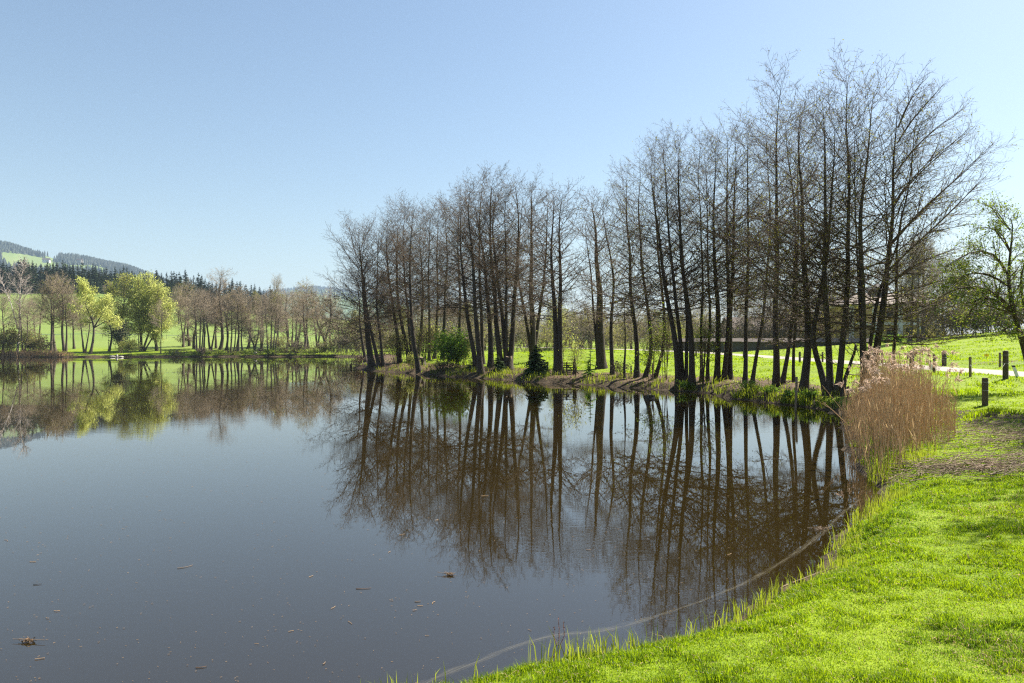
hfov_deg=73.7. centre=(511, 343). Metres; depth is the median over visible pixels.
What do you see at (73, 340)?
bare tree
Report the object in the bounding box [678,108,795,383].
alder tree
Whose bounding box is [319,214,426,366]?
alder tree
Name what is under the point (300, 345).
bush
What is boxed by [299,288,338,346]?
bare tree
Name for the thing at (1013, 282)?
bare tree
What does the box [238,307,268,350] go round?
bare tree
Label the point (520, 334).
bush
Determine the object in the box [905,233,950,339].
bare tree
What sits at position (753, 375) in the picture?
alder tree
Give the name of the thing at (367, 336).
alder tree
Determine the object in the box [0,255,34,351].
birch tree
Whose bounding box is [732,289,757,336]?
bare tree
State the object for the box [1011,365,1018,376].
roadside delineator
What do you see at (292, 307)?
bare tree
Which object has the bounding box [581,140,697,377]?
alder tree
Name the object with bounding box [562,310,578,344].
bare tree
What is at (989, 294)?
bare tree
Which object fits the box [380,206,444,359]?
alder tree
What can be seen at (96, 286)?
spruce tree
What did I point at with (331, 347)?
bush
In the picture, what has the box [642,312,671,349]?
bush
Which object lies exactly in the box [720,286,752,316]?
bare tree
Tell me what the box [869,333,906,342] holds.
bush
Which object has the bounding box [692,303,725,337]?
bush
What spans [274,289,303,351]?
bare tree
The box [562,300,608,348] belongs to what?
bush
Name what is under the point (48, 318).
bare tree
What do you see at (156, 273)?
spruce tree
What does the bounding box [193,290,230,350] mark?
bare tree
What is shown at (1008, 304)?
leafing tree
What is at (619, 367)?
bush
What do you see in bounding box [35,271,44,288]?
spruce tree
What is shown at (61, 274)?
spruce tree
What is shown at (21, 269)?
spruce tree
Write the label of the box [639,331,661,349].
bush
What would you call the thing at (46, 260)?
farmhouse
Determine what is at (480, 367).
alder tree
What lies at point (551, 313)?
bare tree
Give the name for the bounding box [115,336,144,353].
bush
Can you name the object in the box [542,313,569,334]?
bare tree
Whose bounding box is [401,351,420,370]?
bush
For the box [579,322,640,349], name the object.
bush
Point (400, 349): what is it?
bush
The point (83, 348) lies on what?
bare tree
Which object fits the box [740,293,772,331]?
bare tree
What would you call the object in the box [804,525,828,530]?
leaf raft
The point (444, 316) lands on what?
alder tree
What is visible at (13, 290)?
spruce tree
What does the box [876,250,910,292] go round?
bare tree
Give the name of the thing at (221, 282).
bare tree
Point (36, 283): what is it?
spruce tree
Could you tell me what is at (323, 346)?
bush
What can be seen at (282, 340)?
bush
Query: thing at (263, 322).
bare tree
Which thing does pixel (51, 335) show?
bare tree
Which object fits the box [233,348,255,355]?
bush
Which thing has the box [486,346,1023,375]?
gravel road
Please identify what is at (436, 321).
alder tree
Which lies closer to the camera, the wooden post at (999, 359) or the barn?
the wooden post at (999, 359)
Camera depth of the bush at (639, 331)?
135.66 m
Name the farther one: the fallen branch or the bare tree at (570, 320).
the bare tree at (570, 320)
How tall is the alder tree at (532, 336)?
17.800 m
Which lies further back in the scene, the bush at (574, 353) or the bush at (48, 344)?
the bush at (48, 344)
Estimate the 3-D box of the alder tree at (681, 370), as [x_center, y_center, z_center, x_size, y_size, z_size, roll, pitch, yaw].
[8.811,-5.254,38.429,8.108,15.466,6.353,0,0,0]
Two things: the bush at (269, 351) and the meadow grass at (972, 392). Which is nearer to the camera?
the meadow grass at (972, 392)
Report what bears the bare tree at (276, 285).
on the ground at (100, 345)
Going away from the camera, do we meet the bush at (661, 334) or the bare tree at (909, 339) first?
the bare tree at (909, 339)
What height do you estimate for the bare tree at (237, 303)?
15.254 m
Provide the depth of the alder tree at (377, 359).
65.99 m
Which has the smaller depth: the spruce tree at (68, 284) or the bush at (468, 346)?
the bush at (468, 346)
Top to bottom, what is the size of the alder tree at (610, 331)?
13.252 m
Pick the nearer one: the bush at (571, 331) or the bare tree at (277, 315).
the bush at (571, 331)
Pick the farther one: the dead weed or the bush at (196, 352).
the bush at (196, 352)
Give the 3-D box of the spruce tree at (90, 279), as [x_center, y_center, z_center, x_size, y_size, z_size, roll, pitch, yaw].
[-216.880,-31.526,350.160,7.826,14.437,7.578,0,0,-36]
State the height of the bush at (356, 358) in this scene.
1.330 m
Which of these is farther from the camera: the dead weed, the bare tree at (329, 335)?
the bare tree at (329, 335)
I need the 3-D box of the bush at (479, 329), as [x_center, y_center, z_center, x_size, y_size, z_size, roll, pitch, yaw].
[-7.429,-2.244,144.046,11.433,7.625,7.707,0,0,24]
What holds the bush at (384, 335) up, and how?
on the ground at (100, 345)
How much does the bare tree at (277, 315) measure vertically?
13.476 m
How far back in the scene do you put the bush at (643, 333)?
145.19 m
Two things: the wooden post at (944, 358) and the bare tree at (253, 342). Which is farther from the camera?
the bare tree at (253, 342)
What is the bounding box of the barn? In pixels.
[721,317,821,337]
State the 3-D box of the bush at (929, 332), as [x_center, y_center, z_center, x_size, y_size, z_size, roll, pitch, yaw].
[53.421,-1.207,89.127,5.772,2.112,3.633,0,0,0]
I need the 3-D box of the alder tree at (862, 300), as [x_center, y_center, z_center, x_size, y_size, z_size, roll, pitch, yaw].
[15.373,-4.756,28.980,9.476,14.079,7.135,0,0,0]
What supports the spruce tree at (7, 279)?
on the ground at (100, 345)
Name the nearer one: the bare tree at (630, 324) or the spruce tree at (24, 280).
the bare tree at (630, 324)
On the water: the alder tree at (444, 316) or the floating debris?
the floating debris
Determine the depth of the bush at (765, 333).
111.39 m
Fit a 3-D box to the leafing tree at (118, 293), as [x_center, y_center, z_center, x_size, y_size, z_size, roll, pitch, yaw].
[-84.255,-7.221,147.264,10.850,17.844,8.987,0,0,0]
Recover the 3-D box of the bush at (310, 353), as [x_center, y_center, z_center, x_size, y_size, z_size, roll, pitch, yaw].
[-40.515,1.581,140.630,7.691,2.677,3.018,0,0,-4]
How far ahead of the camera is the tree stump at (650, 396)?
32.61 m
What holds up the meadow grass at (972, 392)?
on the ground at (100, 345)
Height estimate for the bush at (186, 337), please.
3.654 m
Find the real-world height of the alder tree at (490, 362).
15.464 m
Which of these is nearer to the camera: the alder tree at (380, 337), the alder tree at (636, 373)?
the alder tree at (636, 373)
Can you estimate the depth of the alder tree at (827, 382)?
28.83 m
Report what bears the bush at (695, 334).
on the ground at (100, 345)
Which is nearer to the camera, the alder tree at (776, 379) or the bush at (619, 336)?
the alder tree at (776, 379)
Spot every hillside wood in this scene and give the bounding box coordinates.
[0,240,181,289]
[243,285,540,328]
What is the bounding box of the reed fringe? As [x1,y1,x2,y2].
[0,347,75,356]
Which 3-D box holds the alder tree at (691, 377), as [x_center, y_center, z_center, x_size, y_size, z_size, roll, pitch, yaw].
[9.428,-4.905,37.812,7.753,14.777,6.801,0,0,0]
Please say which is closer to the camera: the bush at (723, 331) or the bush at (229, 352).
the bush at (723, 331)
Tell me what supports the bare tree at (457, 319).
on the ground at (100, 345)
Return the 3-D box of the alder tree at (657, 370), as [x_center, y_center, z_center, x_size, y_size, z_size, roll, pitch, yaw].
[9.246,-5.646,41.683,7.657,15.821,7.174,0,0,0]
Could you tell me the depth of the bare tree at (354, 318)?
188.80 m
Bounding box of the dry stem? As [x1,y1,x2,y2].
[782,567,836,587]
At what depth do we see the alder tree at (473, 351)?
55.29 m
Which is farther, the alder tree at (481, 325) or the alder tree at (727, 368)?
the alder tree at (481, 325)
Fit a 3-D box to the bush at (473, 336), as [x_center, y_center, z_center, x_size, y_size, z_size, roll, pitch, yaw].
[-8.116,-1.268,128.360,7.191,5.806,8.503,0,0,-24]
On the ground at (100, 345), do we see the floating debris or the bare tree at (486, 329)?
the bare tree at (486, 329)
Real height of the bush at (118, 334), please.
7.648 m
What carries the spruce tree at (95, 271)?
on the ground at (100, 345)
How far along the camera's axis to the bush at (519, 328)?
130.52 m
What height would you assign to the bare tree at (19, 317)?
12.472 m
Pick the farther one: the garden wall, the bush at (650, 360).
the garden wall
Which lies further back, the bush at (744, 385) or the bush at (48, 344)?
the bush at (48, 344)
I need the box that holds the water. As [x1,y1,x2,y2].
[0,357,879,682]
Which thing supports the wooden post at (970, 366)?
on the ground at (100, 345)
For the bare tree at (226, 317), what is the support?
on the ground at (100, 345)
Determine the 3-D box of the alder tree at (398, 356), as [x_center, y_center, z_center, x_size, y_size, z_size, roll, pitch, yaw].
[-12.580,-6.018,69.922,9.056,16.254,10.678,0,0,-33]
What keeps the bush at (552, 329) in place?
on the ground at (100, 345)
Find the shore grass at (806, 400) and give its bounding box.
[360,360,947,682]
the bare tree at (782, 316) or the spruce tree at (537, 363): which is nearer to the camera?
the spruce tree at (537, 363)
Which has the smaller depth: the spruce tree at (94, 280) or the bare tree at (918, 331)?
the bare tree at (918, 331)
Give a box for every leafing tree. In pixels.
[96,272,142,343]
[128,286,180,350]
[912,191,1023,359]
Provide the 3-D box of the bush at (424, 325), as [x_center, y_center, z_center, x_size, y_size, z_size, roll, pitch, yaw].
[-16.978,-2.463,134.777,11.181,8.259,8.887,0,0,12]
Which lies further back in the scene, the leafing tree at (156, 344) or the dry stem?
the leafing tree at (156, 344)
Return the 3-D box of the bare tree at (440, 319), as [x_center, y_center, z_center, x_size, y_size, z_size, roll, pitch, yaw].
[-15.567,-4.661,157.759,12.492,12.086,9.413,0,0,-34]
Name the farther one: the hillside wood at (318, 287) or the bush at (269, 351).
the hillside wood at (318, 287)
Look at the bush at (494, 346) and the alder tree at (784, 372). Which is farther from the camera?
the bush at (494, 346)
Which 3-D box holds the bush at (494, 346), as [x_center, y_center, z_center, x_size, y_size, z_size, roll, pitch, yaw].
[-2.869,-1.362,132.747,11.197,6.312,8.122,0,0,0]
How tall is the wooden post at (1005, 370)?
1.544 m
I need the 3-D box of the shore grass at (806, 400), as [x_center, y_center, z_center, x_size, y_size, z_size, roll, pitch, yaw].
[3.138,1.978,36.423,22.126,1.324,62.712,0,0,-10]
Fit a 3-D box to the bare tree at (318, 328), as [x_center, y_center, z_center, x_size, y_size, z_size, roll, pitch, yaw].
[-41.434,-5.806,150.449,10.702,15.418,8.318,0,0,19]
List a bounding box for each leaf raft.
[18,636,36,642]
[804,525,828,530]
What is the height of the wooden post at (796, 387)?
1.562 m
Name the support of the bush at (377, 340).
on the ground at (100, 345)
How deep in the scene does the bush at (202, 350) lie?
137.57 m
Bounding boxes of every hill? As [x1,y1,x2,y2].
[2,249,113,275]
[268,289,584,339]
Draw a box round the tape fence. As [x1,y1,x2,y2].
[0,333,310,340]
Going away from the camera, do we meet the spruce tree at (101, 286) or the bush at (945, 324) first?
the bush at (945, 324)
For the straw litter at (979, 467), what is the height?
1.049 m
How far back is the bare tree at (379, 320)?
161.05 m
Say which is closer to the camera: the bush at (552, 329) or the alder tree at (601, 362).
the alder tree at (601, 362)
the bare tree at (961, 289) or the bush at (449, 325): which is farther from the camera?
the bush at (449, 325)
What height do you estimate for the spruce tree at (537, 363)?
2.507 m
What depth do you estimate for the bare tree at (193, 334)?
152.44 m
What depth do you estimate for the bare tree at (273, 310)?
140.05 m
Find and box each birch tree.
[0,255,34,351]
[148,299,170,353]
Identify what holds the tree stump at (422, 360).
on the ground at (100, 345)
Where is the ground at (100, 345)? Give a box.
[0,293,1023,682]
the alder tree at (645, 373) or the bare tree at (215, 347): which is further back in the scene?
the bare tree at (215, 347)
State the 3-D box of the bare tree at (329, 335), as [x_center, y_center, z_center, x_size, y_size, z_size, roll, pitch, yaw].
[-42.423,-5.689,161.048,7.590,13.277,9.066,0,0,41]
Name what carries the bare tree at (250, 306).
on the ground at (100, 345)
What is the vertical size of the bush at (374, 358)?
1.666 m
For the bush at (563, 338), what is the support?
on the ground at (100, 345)
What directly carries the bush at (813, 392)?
on the ground at (100, 345)
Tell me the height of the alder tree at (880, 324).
13.973 m
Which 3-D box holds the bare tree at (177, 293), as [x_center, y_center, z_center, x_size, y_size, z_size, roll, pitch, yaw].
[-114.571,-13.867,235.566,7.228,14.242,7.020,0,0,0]
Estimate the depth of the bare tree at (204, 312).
145.03 m
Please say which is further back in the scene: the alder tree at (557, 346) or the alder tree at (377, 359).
the alder tree at (377, 359)
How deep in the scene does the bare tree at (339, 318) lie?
149.25 m
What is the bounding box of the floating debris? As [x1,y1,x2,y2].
[7,423,735,682]
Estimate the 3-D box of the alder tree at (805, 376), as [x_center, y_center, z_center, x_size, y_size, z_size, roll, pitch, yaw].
[13.124,-4.466,30.237,7.270,13.596,8.480,0,0,0]
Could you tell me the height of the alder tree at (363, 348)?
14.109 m
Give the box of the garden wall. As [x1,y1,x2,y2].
[673,338,873,352]
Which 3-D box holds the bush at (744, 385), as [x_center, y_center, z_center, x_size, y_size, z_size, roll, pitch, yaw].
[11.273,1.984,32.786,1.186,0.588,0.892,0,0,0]
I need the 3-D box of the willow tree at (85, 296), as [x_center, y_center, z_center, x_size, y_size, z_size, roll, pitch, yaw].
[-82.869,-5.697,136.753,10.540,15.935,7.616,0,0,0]
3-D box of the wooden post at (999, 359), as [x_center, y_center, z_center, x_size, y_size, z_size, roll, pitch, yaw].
[30.390,1.127,42.524,0.156,1.203,0.157,0,0,-17]
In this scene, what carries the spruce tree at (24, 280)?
on the ground at (100, 345)
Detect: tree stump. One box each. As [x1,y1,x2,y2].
[420,357,426,364]
[503,356,514,368]
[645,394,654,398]
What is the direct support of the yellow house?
on the ground at (100, 345)
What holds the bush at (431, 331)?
on the ground at (100, 345)
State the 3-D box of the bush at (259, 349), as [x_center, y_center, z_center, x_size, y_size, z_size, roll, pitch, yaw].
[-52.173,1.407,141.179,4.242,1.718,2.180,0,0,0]
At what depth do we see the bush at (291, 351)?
140.52 m
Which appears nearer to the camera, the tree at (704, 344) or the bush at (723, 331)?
the tree at (704, 344)
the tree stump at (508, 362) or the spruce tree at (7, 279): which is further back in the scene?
the spruce tree at (7, 279)
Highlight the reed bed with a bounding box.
[820,340,963,480]
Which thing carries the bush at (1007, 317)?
on the ground at (100, 345)
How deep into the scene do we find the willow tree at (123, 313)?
145.84 m
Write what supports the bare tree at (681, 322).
on the ground at (100, 345)
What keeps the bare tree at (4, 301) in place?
on the ground at (100, 345)
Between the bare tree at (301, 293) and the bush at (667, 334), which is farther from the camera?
the bare tree at (301, 293)
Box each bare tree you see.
[0,289,21,346]
[3,294,44,352]
[17,294,55,338]
[29,269,80,351]
[30,271,67,350]
[32,274,77,349]
[50,287,83,351]
[55,296,87,348]
[67,298,103,353]
[168,285,185,323]
[169,294,193,346]
[171,276,211,345]
[175,289,210,348]
[183,288,218,349]
[192,290,218,343]
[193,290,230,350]
[201,267,242,349]
[211,299,221,348]
[214,291,242,350]
[214,292,252,352]
[222,299,257,350]
[224,283,256,350]
[230,294,267,348]
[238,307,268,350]
[250,289,263,327]
[250,292,278,348]
[254,286,291,354]
[258,292,293,345]
[264,274,285,332]
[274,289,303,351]
[281,295,308,345]
[283,276,326,348]
[287,292,310,342]
[291,291,318,348]
[298,283,349,351]
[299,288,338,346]
[312,293,344,343]
[330,306,348,349]
[346,309,361,334]
[358,306,387,331]
[370,305,395,330]
[391,306,406,346]
[419,299,464,333]
[441,309,479,328]
[470,314,494,349]
[485,306,524,346]
[540,299,568,346]
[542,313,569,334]
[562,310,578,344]
[613,290,647,377]
[616,309,643,348]
[675,313,685,335]
[679,303,713,326]
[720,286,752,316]
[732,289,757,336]
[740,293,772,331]
[768,297,790,337]
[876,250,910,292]
[880,235,939,340]
[899,242,940,341]
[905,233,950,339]
[925,249,967,335]
[937,260,974,333]
[977,270,1003,332]
[1002,265,1020,327]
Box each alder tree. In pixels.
[296,210,431,366]
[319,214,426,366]
[329,238,400,368]
[335,267,372,361]
[341,207,435,362]
[346,188,448,361]
[356,194,457,372]
[373,192,469,360]
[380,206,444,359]
[390,178,525,369]
[391,196,481,358]
[400,192,473,358]
[406,168,530,374]
[418,183,498,334]
[423,184,528,367]
[424,160,534,363]
[449,161,557,363]
[477,169,574,361]
[503,176,604,374]
[561,185,658,374]
[565,186,653,368]
[577,163,670,377]
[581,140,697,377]
[598,119,737,387]
[599,128,709,377]
[610,118,743,387]
[653,127,762,380]
[660,109,795,380]
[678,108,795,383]
[687,48,868,386]
[696,90,820,382]
[722,38,947,395]
[722,79,881,383]
[731,82,923,393]
[754,58,1021,380]
[779,54,990,396]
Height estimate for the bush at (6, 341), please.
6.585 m
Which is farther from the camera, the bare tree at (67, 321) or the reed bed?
the bare tree at (67, 321)
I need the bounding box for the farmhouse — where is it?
[42,258,50,262]
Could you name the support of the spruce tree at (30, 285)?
on the ground at (100, 345)
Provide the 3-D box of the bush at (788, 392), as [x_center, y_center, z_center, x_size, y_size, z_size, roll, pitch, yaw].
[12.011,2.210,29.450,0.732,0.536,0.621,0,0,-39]
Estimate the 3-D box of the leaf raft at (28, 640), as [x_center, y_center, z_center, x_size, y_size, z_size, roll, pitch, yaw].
[-4.213,2.592,5.957,0.289,0.066,0.086,0,0,19]
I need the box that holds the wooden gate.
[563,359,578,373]
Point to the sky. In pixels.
(195, 137)
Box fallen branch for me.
[990,460,1023,475]
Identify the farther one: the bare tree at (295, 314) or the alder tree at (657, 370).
the bare tree at (295, 314)
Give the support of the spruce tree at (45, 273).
on the ground at (100, 345)
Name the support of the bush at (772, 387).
on the ground at (100, 345)
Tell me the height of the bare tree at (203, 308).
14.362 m
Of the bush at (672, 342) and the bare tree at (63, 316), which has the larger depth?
the bare tree at (63, 316)
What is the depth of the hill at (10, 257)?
2037.59 m
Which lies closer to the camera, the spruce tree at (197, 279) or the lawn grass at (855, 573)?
the lawn grass at (855, 573)
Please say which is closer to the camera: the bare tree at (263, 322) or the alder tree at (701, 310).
the alder tree at (701, 310)
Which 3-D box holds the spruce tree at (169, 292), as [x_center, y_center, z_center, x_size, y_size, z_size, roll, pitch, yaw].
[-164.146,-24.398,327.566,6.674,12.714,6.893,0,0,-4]
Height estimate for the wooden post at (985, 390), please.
1.145 m
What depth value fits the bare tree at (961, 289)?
97.87 m
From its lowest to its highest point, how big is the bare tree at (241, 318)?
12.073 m
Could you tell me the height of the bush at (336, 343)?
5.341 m
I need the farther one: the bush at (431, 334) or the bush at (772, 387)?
the bush at (431, 334)
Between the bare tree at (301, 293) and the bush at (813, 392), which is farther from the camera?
the bare tree at (301, 293)
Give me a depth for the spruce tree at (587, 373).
45.48 m
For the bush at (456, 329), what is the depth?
132.96 m
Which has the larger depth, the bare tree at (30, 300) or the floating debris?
the bare tree at (30, 300)
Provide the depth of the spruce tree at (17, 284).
331.58 m
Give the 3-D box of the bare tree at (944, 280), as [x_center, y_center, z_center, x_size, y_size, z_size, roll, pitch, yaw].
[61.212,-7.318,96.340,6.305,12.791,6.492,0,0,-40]
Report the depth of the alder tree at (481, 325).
61.03 m
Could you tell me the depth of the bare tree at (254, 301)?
239.68 m
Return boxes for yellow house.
[822,284,941,338]
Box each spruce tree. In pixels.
[0,271,7,293]
[3,269,11,291]
[7,276,17,292]
[14,258,28,289]
[15,274,21,292]
[21,268,38,293]
[21,270,26,292]
[32,274,40,292]
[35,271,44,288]
[41,262,51,281]
[60,267,64,287]
[64,274,72,290]
[72,274,76,290]
[86,269,94,289]
[90,265,100,284]
[92,273,97,289]
[94,278,100,293]
[98,274,105,293]
[152,272,159,286]
[166,282,175,304]
[182,270,189,292]
[194,273,200,289]
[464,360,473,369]
[487,354,506,373]
[520,345,548,376]
[582,344,596,376]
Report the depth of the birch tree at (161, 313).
139.19 m
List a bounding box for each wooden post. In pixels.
[794,377,797,409]
[941,350,946,365]
[969,357,971,376]
[982,378,988,405]
[999,352,1000,367]
[1002,351,1008,378]
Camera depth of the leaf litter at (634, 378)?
41.91 m
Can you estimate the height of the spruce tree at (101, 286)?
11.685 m
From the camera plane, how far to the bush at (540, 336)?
146.82 m
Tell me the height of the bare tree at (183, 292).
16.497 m
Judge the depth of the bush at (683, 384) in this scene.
37.37 m
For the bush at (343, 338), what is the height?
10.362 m
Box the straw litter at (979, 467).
[862,418,1023,489]
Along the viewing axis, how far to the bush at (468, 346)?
58.24 m
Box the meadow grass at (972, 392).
[360,329,1023,428]
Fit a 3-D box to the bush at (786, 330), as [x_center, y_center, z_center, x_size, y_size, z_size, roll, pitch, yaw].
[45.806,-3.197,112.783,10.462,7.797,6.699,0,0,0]
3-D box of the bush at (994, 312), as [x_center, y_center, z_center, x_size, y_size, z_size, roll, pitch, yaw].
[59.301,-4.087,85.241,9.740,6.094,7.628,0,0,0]
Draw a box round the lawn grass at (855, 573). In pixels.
[432,404,1023,682]
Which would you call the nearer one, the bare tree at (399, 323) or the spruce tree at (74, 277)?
the bare tree at (399, 323)
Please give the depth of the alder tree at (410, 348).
69.42 m
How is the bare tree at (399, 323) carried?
on the ground at (100, 345)
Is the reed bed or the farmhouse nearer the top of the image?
the farmhouse
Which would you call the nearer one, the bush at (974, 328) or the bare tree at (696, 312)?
the bush at (974, 328)
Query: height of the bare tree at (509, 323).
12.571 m
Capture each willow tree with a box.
[64,275,124,354]
[90,297,136,350]
[119,270,178,350]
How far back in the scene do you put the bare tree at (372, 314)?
161.65 m
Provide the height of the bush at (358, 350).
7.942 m
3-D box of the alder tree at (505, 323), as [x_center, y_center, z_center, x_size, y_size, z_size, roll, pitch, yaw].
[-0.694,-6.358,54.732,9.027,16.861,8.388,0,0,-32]
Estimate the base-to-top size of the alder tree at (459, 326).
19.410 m
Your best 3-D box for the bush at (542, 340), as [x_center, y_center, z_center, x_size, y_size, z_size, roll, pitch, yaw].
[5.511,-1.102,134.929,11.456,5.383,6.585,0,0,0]
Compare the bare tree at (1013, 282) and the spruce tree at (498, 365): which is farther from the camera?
the bare tree at (1013, 282)
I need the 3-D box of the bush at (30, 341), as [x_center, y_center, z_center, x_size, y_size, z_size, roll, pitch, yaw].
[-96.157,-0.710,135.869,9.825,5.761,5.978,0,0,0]
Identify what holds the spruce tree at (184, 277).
on the ground at (100, 345)
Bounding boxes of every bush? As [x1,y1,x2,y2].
[0,323,24,352]
[2,326,48,351]
[27,337,55,352]
[102,317,135,352]
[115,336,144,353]
[163,349,191,355]
[171,331,198,345]
[187,350,204,355]
[197,347,214,354]
[205,349,225,355]
[215,349,242,354]
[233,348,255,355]
[255,348,265,353]
[258,329,293,353]
[264,347,279,354]
[278,347,300,354]
[283,338,308,354]
[295,345,332,356]
[306,341,341,354]
[307,304,389,357]
[321,345,352,355]
[326,333,349,353]
[331,320,390,357]
[350,355,366,365]
[363,315,398,353]
[367,354,386,364]
[375,321,418,354]
[375,326,410,363]
[399,315,452,349]
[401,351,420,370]
[406,316,444,360]
[415,323,475,368]
[417,321,454,350]
[426,360,455,370]
[431,314,463,339]
[445,324,474,337]
[446,337,475,366]
[450,325,486,350]
[463,318,500,350]
[473,327,519,351]
[484,322,539,351]
[499,315,551,351]
[502,320,562,350]
[521,325,567,350]
[540,304,581,366]
[540,313,578,347]
[548,315,583,347]
[558,330,587,376]
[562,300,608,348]
[568,317,607,348]
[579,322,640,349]
[604,309,648,348]
[605,319,633,348]
[612,355,633,375]
[627,314,659,349]
[633,321,670,380]
[639,299,685,379]
[639,321,684,350]
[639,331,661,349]
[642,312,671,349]
[653,327,685,348]
[677,379,696,389]
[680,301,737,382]
[682,330,707,337]
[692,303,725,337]
[705,318,743,337]
[732,312,784,337]
[735,380,757,389]
[758,385,780,393]
[765,305,804,337]
[783,389,797,399]
[798,387,818,398]
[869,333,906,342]
[898,328,943,339]
[904,302,982,338]
[920,306,1006,336]
[950,287,1023,334]
[974,306,1023,333]
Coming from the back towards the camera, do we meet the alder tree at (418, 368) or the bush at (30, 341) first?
the bush at (30, 341)
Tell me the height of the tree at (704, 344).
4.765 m
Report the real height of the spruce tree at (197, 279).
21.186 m
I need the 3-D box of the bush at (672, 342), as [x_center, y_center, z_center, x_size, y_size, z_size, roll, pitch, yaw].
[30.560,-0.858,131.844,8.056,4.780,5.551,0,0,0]
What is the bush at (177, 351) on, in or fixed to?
on the ground at (100, 345)
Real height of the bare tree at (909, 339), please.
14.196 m
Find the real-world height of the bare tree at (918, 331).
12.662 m
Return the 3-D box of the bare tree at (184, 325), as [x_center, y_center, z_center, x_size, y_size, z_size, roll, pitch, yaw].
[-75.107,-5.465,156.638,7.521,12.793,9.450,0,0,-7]
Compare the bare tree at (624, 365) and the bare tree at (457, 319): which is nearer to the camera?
the bare tree at (624, 365)
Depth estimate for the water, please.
10.35 m
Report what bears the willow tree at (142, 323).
on the ground at (100, 345)
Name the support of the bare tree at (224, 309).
on the ground at (100, 345)
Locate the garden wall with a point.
(737, 344)
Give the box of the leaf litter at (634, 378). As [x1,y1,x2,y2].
[358,358,932,411]
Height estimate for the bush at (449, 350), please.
4.038 m
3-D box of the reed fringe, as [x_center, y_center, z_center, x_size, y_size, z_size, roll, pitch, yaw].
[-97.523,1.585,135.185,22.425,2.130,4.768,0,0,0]
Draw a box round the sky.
[0,0,1023,335]
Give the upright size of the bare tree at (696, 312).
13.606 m
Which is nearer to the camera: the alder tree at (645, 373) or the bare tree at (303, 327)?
the alder tree at (645, 373)
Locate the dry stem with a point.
(804, 578)
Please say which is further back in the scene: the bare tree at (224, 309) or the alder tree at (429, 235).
the bare tree at (224, 309)
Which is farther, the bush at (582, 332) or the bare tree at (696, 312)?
the bare tree at (696, 312)
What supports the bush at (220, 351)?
on the ground at (100, 345)
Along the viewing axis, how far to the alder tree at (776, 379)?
33.35 m
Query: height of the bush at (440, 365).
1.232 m
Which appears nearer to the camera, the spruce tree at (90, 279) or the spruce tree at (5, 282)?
the spruce tree at (5, 282)
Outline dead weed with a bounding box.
[553,617,565,644]

